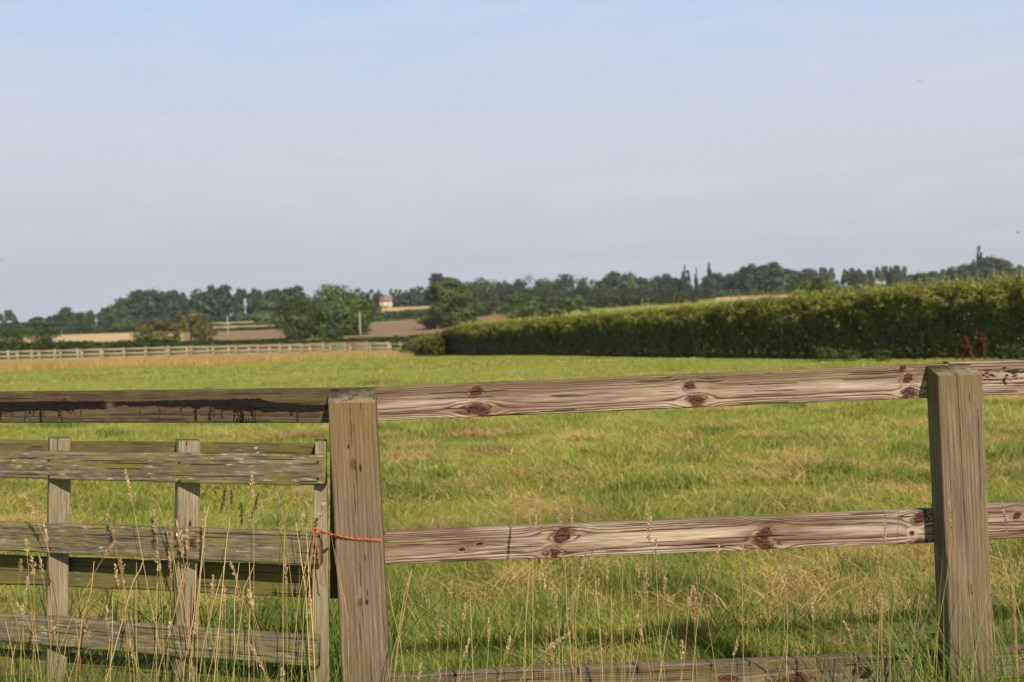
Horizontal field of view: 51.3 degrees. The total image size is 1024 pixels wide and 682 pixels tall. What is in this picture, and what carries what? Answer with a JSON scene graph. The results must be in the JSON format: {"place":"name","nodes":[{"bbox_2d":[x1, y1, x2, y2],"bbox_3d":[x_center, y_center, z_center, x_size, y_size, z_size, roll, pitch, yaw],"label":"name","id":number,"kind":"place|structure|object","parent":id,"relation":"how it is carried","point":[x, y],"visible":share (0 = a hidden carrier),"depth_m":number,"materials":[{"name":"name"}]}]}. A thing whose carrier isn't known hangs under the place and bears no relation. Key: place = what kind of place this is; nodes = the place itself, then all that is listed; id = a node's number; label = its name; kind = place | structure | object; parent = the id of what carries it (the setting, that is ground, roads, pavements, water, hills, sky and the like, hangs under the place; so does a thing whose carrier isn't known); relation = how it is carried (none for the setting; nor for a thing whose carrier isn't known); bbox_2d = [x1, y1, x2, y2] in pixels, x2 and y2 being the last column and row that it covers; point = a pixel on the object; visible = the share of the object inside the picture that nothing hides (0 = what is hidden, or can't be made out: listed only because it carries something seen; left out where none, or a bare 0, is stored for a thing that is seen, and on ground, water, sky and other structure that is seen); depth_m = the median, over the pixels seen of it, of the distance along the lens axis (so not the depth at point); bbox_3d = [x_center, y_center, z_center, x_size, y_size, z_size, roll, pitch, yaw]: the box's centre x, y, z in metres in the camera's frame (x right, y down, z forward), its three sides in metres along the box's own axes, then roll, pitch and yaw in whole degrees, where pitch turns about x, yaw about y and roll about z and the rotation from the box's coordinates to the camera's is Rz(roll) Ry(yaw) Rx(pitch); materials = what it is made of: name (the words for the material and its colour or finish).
{"place":"outdoors","nodes":[
{"label":"outdoors","id":0,"kind":"place"},
{"bbox_2d":[0,331,183,344],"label":"stubble field","id":1,"kind":"structure","parent":0,"point":[114,337],"depth_m":283.89,"materials":[{"name":"plant"}]},
{"bbox_2d":[0,350,414,370],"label":"dry grass","id":2,"kind":"structure","parent":0,"point":[19,364],"depth_m":72.80,"materials":[{"name":"plant"}]},
{"bbox_2d":[180,328,286,340],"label":"ploughed field","id":3,"kind":"structure","parent":0,"point":[253,334],"depth_m":267.99,"materials":[{"name":"soil"}]},
{"bbox_2d":[381,306,431,312],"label":"stubble field","id":4,"kind":"structure","parent":0,"point":[402,308],"depth_m":558.77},
{"bbox_2d":[344,313,505,338],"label":"ploughed field","id":5,"kind":"structure","parent":0,"point":[400,328],"depth_m":253.20,"materials":[{"name":"soil"}]},
{"bbox_2d":[0,287,1023,681],"bbox_3d":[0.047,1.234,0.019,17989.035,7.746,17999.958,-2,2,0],"label":"ground","id":6,"kind":"structure","parent":0,"point":[364,373],"depth_m":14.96,"materials":[{"name":"plant"}]},
{"bbox_2d":[0,310,18,322],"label":"ridge tree","id":7,"kind":"object","parent":6,"relation":"on","point":[10,315],"visible":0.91,"depth_m":637.30,"materials":[{"name":"green plant"}]},
{"bbox_2d":[0,325,27,343],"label":"tree","id":8,"kind":"object","parent":6,"relation":"on","point":[5,332],"visible":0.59,"depth_m":159.10,"materials":[{"name":"green plant"}]},
{"bbox_2d":[29,555,35,681],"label":"seed grass stalk","id":9,"kind":"object","parent":6,"relation":"on","point":[33,570],"visible":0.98,"depth_m":2.85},
{"bbox_2d":[22,492,58,680],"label":"seed grass stalk","id":10,"kind":"object","parent":6,"relation":"on","point":[27,504],"visible":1,"depth_m":2.92,"materials":[{"name":"plant"}]},
{"bbox_2d":[24,320,64,342],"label":"tree","id":11,"kind":"object","parent":6,"relation":"on","point":[40,326],"visible":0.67,"depth_m":164.24,"materials":[{"name":"green plant"}]},
{"bbox_2d":[43,522,51,681],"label":"seed grass stalk","id":12,"kind":"object","parent":6,"relation":"on","point":[46,536],"visible":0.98,"depth_m":2.83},
{"bbox_2d":[0,319,112,327],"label":"field hedge","id":13,"kind":"object","parent":6,"relation":"on","point":[70,323],"visible":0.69,"depth_m":536.47,"materials":[{"name":"green plant"}]},
{"bbox_2d":[53,307,81,321],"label":"ridge tree","id":14,"kind":"object","parent":6,"relation":"on","point":[65,314],"visible":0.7,"depth_m":554.94,"materials":[{"name":"green plant"}]},
{"bbox_2d":[49,539,115,681],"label":"seed grass stalk","id":15,"kind":"object","parent":6,"relation":"on","point":[109,547],"visible":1,"depth_m":2.81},
{"bbox_2d":[0,325,168,335],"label":"field hedge","id":16,"kind":"object","parent":6,"relation":"on","point":[88,329],"visible":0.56,"depth_m":366.70,"materials":[{"name":"green plant"}]},
{"bbox_2d":[78,310,95,320],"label":"ridge tree","id":17,"kind":"object","parent":6,"relation":"on","point":[87,316],"visible":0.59,"depth_m":557.93,"materials":[{"name":"green plant"}]},
{"bbox_2d":[94,307,111,319],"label":"ridge tree","id":18,"kind":"object","parent":6,"relation":"on","point":[102,315],"visible":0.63,"depth_m":556.04,"materials":[{"name":"green plant"}]},
{"bbox_2d":[107,297,137,324],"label":"ridge tree","id":19,"kind":"object","parent":6,"relation":"on","point":[123,306],"visible":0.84,"depth_m":551.07,"materials":[{"name":"green plant"}]},
{"bbox_2d":[106,508,139,680],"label":"seed grass stalk","id":20,"kind":"object","parent":6,"relation":"on","point":[110,523],"visible":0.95,"depth_m":2.90,"materials":[{"name":"plant"}]},
{"bbox_2d":[120,315,136,325],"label":"ridge tree","id":21,"kind":"object","parent":6,"relation":"on","point":[126,320],"visible":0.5,"depth_m":417.15,"materials":[{"name":"green plant"}]},
{"bbox_2d":[124,468,165,677],"bbox_3d":[-0.964,0.874,2.889,0.119,1.071,0.012,-3,2,-9],"label":"seed grass stalk","id":22,"kind":"object","parent":6,"relation":"on","point":[127,481],"visible":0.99,"depth_m":2.87,"materials":[{"name":"plant"}]},
{"bbox_2d":[126,288,170,318],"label":"ridge tree","id":23,"kind":"object","parent":6,"relation":"on","point":[145,305],"visible":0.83,"depth_m":562.44,"materials":[{"name":"green plant"}]},
{"bbox_2d":[130,317,185,340],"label":"thorn bush","id":24,"kind":"object","parent":6,"relation":"on","point":[144,335],"visible":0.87,"depth_m":183.44,"materials":[{"name":"green plant"}]},
{"bbox_2d":[152,509,187,673],"bbox_3d":[-0.895,0.926,2.878,0.105,0.962,0.017,-3,2,-18],"label":"seed grass stalk","id":25,"kind":"object","parent":6,"relation":"on","point":[155,523],"visible":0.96,"depth_m":2.85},
{"bbox_2d":[157,290,187,317],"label":"ridge tree","id":26,"kind":"object","parent":6,"relation":"on","point":[171,306],"visible":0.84,"depth_m":564.64,"materials":[{"name":"green plant"}]},
{"bbox_2d":[167,507,182,672],"bbox_3d":[-0.876,0.921,2.840,0.040,0.972,0.012,-4,2,-39],"label":"seed grass stalk","id":27,"kind":"object","parent":6,"relation":"on","point":[170,531],"visible":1,"depth_m":2.82,"materials":[{"name":"plant"}]},
{"bbox_2d":[175,519,186,679],"bbox_3d":[-0.897,0.941,2.880,0.069,0.933,0.017,-2,2,20],"label":"seed grass stalk","id":28,"kind":"object","parent":6,"relation":"on","point":[182,551],"visible":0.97,"depth_m":2.86,"materials":[{"name":"plant"}]},
{"bbox_2d":[184,527,190,681],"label":"seed grass stalk","id":29,"kind":"object","parent":6,"relation":"on","point":[187,543],"visible":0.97,"depth_m":2.85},
{"bbox_2d":[173,308,211,340],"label":"thorn bush","id":30,"kind":"object","parent":6,"relation":"on","point":[184,323],"visible":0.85,"depth_m":186.33,"materials":[{"name":"green plant"}]},
{"bbox_2d":[0,342,403,360],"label":"rail fence","id":31,"kind":"object","parent":6,"relation":"on","point":[145,353],"visible":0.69,"depth_m":99.00,"materials":[{"name":"wood"}]},
{"bbox_2d":[190,320,217,341],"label":"thorn bush","id":32,"kind":"object","parent":6,"relation":"on","point":[213,333],"visible":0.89,"depth_m":186.81,"materials":[{"name":"green plant"}]},
{"bbox_2d":[131,315,285,324],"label":"field hedge","id":33,"kind":"object","parent":6,"relation":"on","point":[218,319],"visible":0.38,"depth_m":529.72,"materials":[{"name":"green plant"}]},
{"bbox_2d":[201,507,218,681],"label":"seed grass stalk","id":34,"kind":"object","parent":6,"relation":"on","point":[203,517],"visible":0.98,"depth_m":2.82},
{"bbox_2d":[187,284,235,317],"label":"ridge tree","id":35,"kind":"object","parent":6,"relation":"on","point":[207,303],"visible":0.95,"depth_m":535.95,"materials":[{"name":"green plant"}]},
{"bbox_2d":[231,303,246,321],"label":"ridge tree","id":36,"kind":"object","parent":6,"relation":"on","point":[239,311],"visible":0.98,"depth_m":527.95,"materials":[{"name":"green plant"}]},
{"bbox_2d":[0,334,482,358],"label":"field hedge","id":37,"kind":"object","parent":6,"relation":"on","point":[58,345],"visible":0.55,"depth_m":113.55,"materials":[{"name":"green plant"}]},
{"bbox_2d":[202,325,284,331],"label":"field hedge","id":38,"kind":"object","parent":6,"relation":"on","point":[268,327],"visible":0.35,"depth_m":365.90,"materials":[{"name":"green plant"}]},
{"bbox_2d":[233,287,262,315],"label":"ridge tree","id":39,"kind":"object","parent":6,"relation":"on","point":[241,295],"visible":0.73,"depth_m":540.55,"materials":[{"name":"green plant"}]},
{"bbox_2d":[213,321,290,326],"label":"field hedge","id":40,"kind":"object","parent":6,"relation":"on","point":[244,324],"visible":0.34,"depth_m":448.53,"materials":[{"name":"green plant"}]},
{"bbox_2d":[249,299,275,321],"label":"ridge tree","id":41,"kind":"object","parent":6,"relation":"on","point":[264,312],"visible":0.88,"depth_m":476.50,"materials":[{"name":"green plant"}]},
{"bbox_2d":[265,285,309,309],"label":"ridge tree","id":42,"kind":"object","parent":6,"relation":"on","point":[276,295],"visible":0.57,"depth_m":538.37,"materials":[{"name":"green plant"}]},
{"bbox_2d":[276,490,303,681],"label":"seed grass stalk","id":43,"kind":"object","parent":6,"relation":"on","point":[279,502],"visible":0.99,"depth_m":2.79,"materials":[{"name":"plant"}]},
{"bbox_2d":[269,296,317,339],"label":"tree","id":44,"kind":"object","parent":6,"relation":"on","point":[300,325],"visible":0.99,"depth_m":202.67,"materials":[{"name":"green plant"}]},
{"bbox_2d":[299,511,308,681],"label":"seed grass stalk","id":45,"kind":"object","parent":6,"relation":"on","point":[303,517],"visible":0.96,"depth_m":2.79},
{"bbox_2d":[313,498,325,681],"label":"seed grass stalk","id":46,"kind":"object","parent":6,"relation":"on","point":[322,507],"visible":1,"depth_m":2.76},
{"bbox_2d":[316,317,341,339],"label":"willow shrub","id":47,"kind":"object","parent":6,"relation":"on","point":[332,332],"visible":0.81,"depth_m":139.61,"materials":[{"name":"green plant"}]},
{"bbox_2d":[297,283,378,337],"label":"tree","id":48,"kind":"object","parent":6,"relation":"on","point":[345,315],"visible":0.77,"depth_m":211.57,"materials":[{"name":"green plant"}]},
{"bbox_2d":[379,294,392,308],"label":"cream house","id":49,"kind":"structure","parent":6,"relation":"on","point":[386,301],"depth_m":589.81,"materials":[{"name":"paint"}]},
{"bbox_2d":[368,309,443,322],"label":"field hedge","id":50,"kind":"object","parent":6,"relation":"on","point":[405,314],"visible":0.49,"depth_m":369.61,"materials":[{"name":"green plant"}]},
{"bbox_2d":[404,288,418,306],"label":"poplar tree","id":51,"kind":"object","parent":6,"relation":"on","point":[411,303],"visible":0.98,"depth_m":597.87,"materials":[{"name":"green plant"}]},
{"bbox_2d":[399,327,465,356],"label":"bramble bank","id":52,"kind":"structure","parent":6,"relation":"on","point":[436,343],"depth_m":81.17,"materials":[{"name":"green plant"}]},
{"bbox_2d":[423,273,444,304],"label":"cedar tree","id":53,"kind":"object","parent":6,"relation":"on","point":[439,276],"visible":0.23,"depth_m":516.87,"materials":[{"name":"green plant"}]},
{"bbox_2d":[414,276,488,328],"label":"tree","id":54,"kind":"object","parent":6,"relation":"on","point":[452,294],"visible":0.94,"depth_m":227.62,"materials":[{"name":"green plant"}]},
{"bbox_2d":[0,359,1023,681],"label":"post and rail fence","id":55,"kind":"object","parent":6,"relation":"on","point":[952,391],"visible":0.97,"depth_m":2.95,"materials":[{"name":"wood"}]},
{"bbox_2d":[0,437,337,681],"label":"timber gate","id":56,"kind":"structure","parent":55,"relation":"attached to","point":[187,467],"depth_m":2.95,"materials":[{"name":"wood"}]},
{"bbox_2d":[310,527,385,585],"bbox_3d":[-0.415,0.560,2.828,0.226,0.154,0.098,-4,2,-38],"label":"baling twine","id":57,"kind":"object","parent":55,"relation":"attached to","point":[349,538],"visible":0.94,"depth_m":2.79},
{"bbox_2d":[5,500,1023,681],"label":"straw stems","id":58,"kind":"object","parent":6,"relation":"on","point":[193,624],"visible":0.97,"depth_m":2.76,"materials":[{"name":"plant"}]},
{"bbox_2d":[495,292,543,319],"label":"tree","id":59,"kind":"object","parent":6,"relation":"on","point":[527,304],"visible":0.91,"depth_m":237.98,"materials":[{"name":"green plant"}]},
{"bbox_2d":[431,273,609,306],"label":"ridge woodland","id":60,"kind":"object","parent":6,"relation":"on","point":[564,281],"visible":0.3,"depth_m":560.35,"materials":[{"name":"green plant"}]},
{"bbox_2d":[522,474,541,681],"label":"seed grass stalk","id":61,"kind":"object","parent":6,"relation":"on","point":[538,502],"visible":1,"depth_m":2.74,"materials":[{"name":"plant"}]},
{"bbox_2d":[544,548,551,679],"bbox_3d":[0.100,0.951,2.750,0.028,0.847,0.040,-1,2,32],"label":"seed grass stalk","id":62,"kind":"object","parent":6,"relation":"on","point":[548,562],"visible":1,"depth_m":2.74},
{"bbox_2d":[543,295,590,315],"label":"tree","id":63,"kind":"object","parent":6,"relation":"on","point":[569,304],"visible":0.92,"depth_m":234.98,"materials":[{"name":"green plant"}]},
{"bbox_2d":[562,547,586,681],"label":"seed grass stalk","id":64,"kind":"object","parent":6,"relation":"on","point":[581,570],"visible":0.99,"depth_m":2.75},
{"bbox_2d":[468,284,717,315],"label":"plantation","id":65,"kind":"object","parent":6,"relation":"on","point":[634,297],"visible":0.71,"depth_m":377.51,"materials":[{"name":"green plant"}]},
{"bbox_2d":[600,271,640,293],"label":"ridge tree","id":66,"kind":"object","parent":6,"relation":"on","point":[615,280],"visible":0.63,"depth_m":553.49,"materials":[{"name":"green plant"}]},
{"bbox_2d":[629,507,651,681],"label":"seed grass stalk","id":67,"kind":"object","parent":6,"relation":"on","point":[648,523],"visible":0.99,"depth_m":2.75,"materials":[{"name":"plant"}]},
{"bbox_2d":[635,276,651,291],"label":"ridge tree","id":68,"kind":"object","parent":6,"relation":"on","point":[644,284],"visible":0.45,"depth_m":556.80,"materials":[{"name":"green plant"}]},
{"bbox_2d":[646,274,662,291],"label":"ridge tree","id":69,"kind":"object","parent":6,"relation":"on","point":[653,281],"visible":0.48,"depth_m":561.67,"materials":[{"name":"green plant"}]},
{"bbox_2d":[653,538,661,677],"bbox_3d":[0.390,0.932,2.759,0.015,0.860,0.031,0,3,43],"label":"seed grass stalk","id":70,"kind":"object","parent":6,"relation":"on","point":[656,563],"visible":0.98,"depth_m":2.74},
{"bbox_2d":[657,560,666,676],"bbox_3d":[0.387,0.961,2.742,0.052,0.805,0.012,-1,2,21],"label":"seed grass stalk","id":71,"kind":"object","parent":6,"relation":"on","point":[665,580],"visible":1,"depth_m":2.73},
{"bbox_2d":[653,273,677,291],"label":"ridge tree","id":72,"kind":"object","parent":6,"relation":"on","point":[667,281],"visible":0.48,"depth_m":561.55,"materials":[{"name":"green plant"}]},
{"bbox_2d":[690,586,697,681],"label":"seed grass stalk","id":73,"kind":"object","parent":6,"relation":"on","point":[694,607],"visible":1,"depth_m":2.68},
{"bbox_2d":[698,272,729,290],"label":"ridge tree","id":74,"kind":"object","parent":6,"relation":"on","point":[714,282],"visible":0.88,"depth_m":554.11,"materials":[{"name":"green plant"}]},
{"bbox_2d":[721,273,744,292],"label":"ridge tree","id":75,"kind":"object","parent":6,"relation":"on","point":[729,279],"visible":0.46,"depth_m":555.06,"materials":[{"name":"green plant"}]},
{"bbox_2d":[447,249,1023,359],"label":"clipped hedge","id":76,"kind":"object","parent":6,"relation":"on","point":[580,334],"visible":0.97,"depth_m":41.91,"materials":[{"name":"green plant"}]},
{"bbox_2d":[741,542,745,672],"bbox_3d":[0.614,0.932,2.762,0.024,0.842,0.026,-2,2,10],"label":"seed grass stalk","id":77,"kind":"object","parent":6,"relation":"on","point":[742,565],"visible":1,"depth_m":2.75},
{"bbox_2d":[731,263,764,292],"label":"ridge tree","id":78,"kind":"object","parent":6,"relation":"on","point":[742,277],"visible":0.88,"depth_m":539.57,"materials":[{"name":"green plant"}]},
{"bbox_2d":[747,262,800,292],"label":"ridge tree","id":79,"kind":"object","parent":6,"relation":"on","point":[773,275],"visible":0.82,"depth_m":535.30,"materials":[{"name":"green plant"}]},
{"bbox_2d":[792,268,822,288],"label":"ridge tree","id":80,"kind":"object","parent":6,"relation":"on","point":[810,273],"visible":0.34,"depth_m":538.70,"materials":[{"name":"green plant"}]},
{"bbox_2d":[784,277,846,316],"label":"hedge tree","id":81,"kind":"object","parent":6,"relation":"on","point":[821,283],"visible":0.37,"depth_m":148.60,"materials":[{"name":"green plant"}]},
{"bbox_2d":[814,346,838,361],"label":"hedge weed","id":82,"kind":"object","parent":6,"relation":"on","point":[830,355],"visible":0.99,"depth_m":36.11,"materials":[{"name":"green plant"}]},
{"bbox_2d":[819,267,839,285],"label":"ridge tree","id":83,"kind":"object","parent":6,"relation":"on","point":[830,273],"visible":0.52,"depth_m":598.78,"materials":[{"name":"green plant"}]},
{"bbox_2d":[648,278,1017,298],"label":"field hedge","id":84,"kind":"object","parent":6,"relation":"on","point":[729,291],"visible":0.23,"depth_m":545.09,"materials":[{"name":"green plant"}]},
{"bbox_2d":[677,281,1021,298],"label":"field hedge","id":85,"kind":"object","parent":6,"relation":"on","point":[736,294],"visible":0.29,"depth_m":419.67,"materials":[{"name":"green plant"}]},
{"bbox_2d":[839,349,861,360],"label":"hedge weed","id":86,"kind":"object","parent":6,"relation":"on","point":[848,356],"visible":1,"depth_m":35.38,"materials":[{"name":"green plant"}]},
{"bbox_2d":[840,268,861,285],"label":"ridge tree","id":87,"kind":"object","parent":6,"relation":"on","point":[843,280],"visible":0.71,"depth_m":555.81,"materials":[{"name":"green plant"}]},
{"bbox_2d":[846,269,870,285],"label":"ridge tree","id":88,"kind":"object","parent":6,"relation":"on","point":[861,277],"visible":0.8,"depth_m":551.22,"materials":[{"name":"green plant"}]},
{"bbox_2d":[874,266,888,283],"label":"ridge tree","id":89,"kind":"object","parent":6,"relation":"on","point":[884,273],"visible":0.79,"depth_m":617.02,"materials":[{"name":"green plant"}]},
{"bbox_2d":[873,349,891,361],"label":"hedge weed","id":90,"kind":"object","parent":6,"relation":"on","point":[881,352],"visible":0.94,"depth_m":34.58,"materials":[{"name":"green plant"}]},
{"bbox_2d":[885,264,906,282],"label":"ridge tree","id":91,"kind":"object","parent":6,"relation":"on","point":[903,271],"visible":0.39,"depth_m":615.70,"materials":[{"name":"green plant"}]},
{"bbox_2d":[884,270,909,283],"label":"ridge tree","id":92,"kind":"object","parent":6,"relation":"on","point":[894,277],"visible":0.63,"depth_m":556.24,"materials":[{"name":"green plant"}]},
{"bbox_2d":[898,618,934,681],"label":"thistle weed","id":93,"kind":"object","parent":6,"relation":"on","point":[909,648],"visible":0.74,"depth_m":2.89,"materials":[{"name":"green plant"}]},
{"bbox_2d":[907,271,945,282],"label":"ridge tree","id":94,"kind":"object","parent":6,"relation":"on","point":[924,276],"visible":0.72,"depth_m":550.95,"materials":[{"name":"green plant"}]},
{"bbox_2d":[944,264,966,281],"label":"ridge tree","id":95,"kind":"object","parent":6,"relation":"on","point":[951,272],"visible":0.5,"depth_m":596.61,"materials":[{"name":"green plant"}]},
{"bbox_2d":[964,333,980,359],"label":"dock plant","id":96,"kind":"object","parent":6,"relation":"on","point":[969,347],"visible":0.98,"depth_m":31.05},
{"bbox_2d":[959,262,987,280],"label":"ridge tree","id":97,"kind":"object","parent":6,"relation":"on","point":[972,271],"visible":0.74,"depth_m":555.09,"materials":[{"name":"green plant"}]},
{"bbox_2d":[975,328,986,359],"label":"dock plant","id":98,"kind":"object","parent":6,"relation":"on","point":[982,339],"visible":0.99,"depth_m":30.91,"materials":[{"name":"plant"}]},
{"bbox_2d":[978,255,1013,279],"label":"ridge tree","id":99,"kind":"object","parent":6,"relation":"on","point":[988,262],"visible":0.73,"depth_m":553.24,"materials":[{"name":"green plant"}]},
{"bbox_2d":[1000,494,1015,681],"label":"seed grass stalk","id":100,"kind":"object","parent":6,"relation":"on","point":[1003,508],"visible":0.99,"depth_m":2.77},
{"bbox_2d":[995,343,1023,359],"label":"hedge weed","id":101,"kind":"object","parent":6,"relation":"on","point":[1011,354],"visible":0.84,"depth_m":29.94,"materials":[{"name":"green plant"}]},
{"bbox_2d":[0,493,1023,681],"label":"verge grass","id":102,"kind":"structure","parent":0,"point":[336,670],"depth_m":3.88,"materials":[{"name":"plant"}]},
{"bbox_2d":[0,0,1023,321],"label":"sky","id":103,"kind":"structure","parent":0,"point":[185,146],"materials":[{"name":"blue"}]},
{"bbox_2d":[716,294,797,300],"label":"stubble field","id":104,"kind":"structure","parent":0,"point":[724,298],"depth_m":385.69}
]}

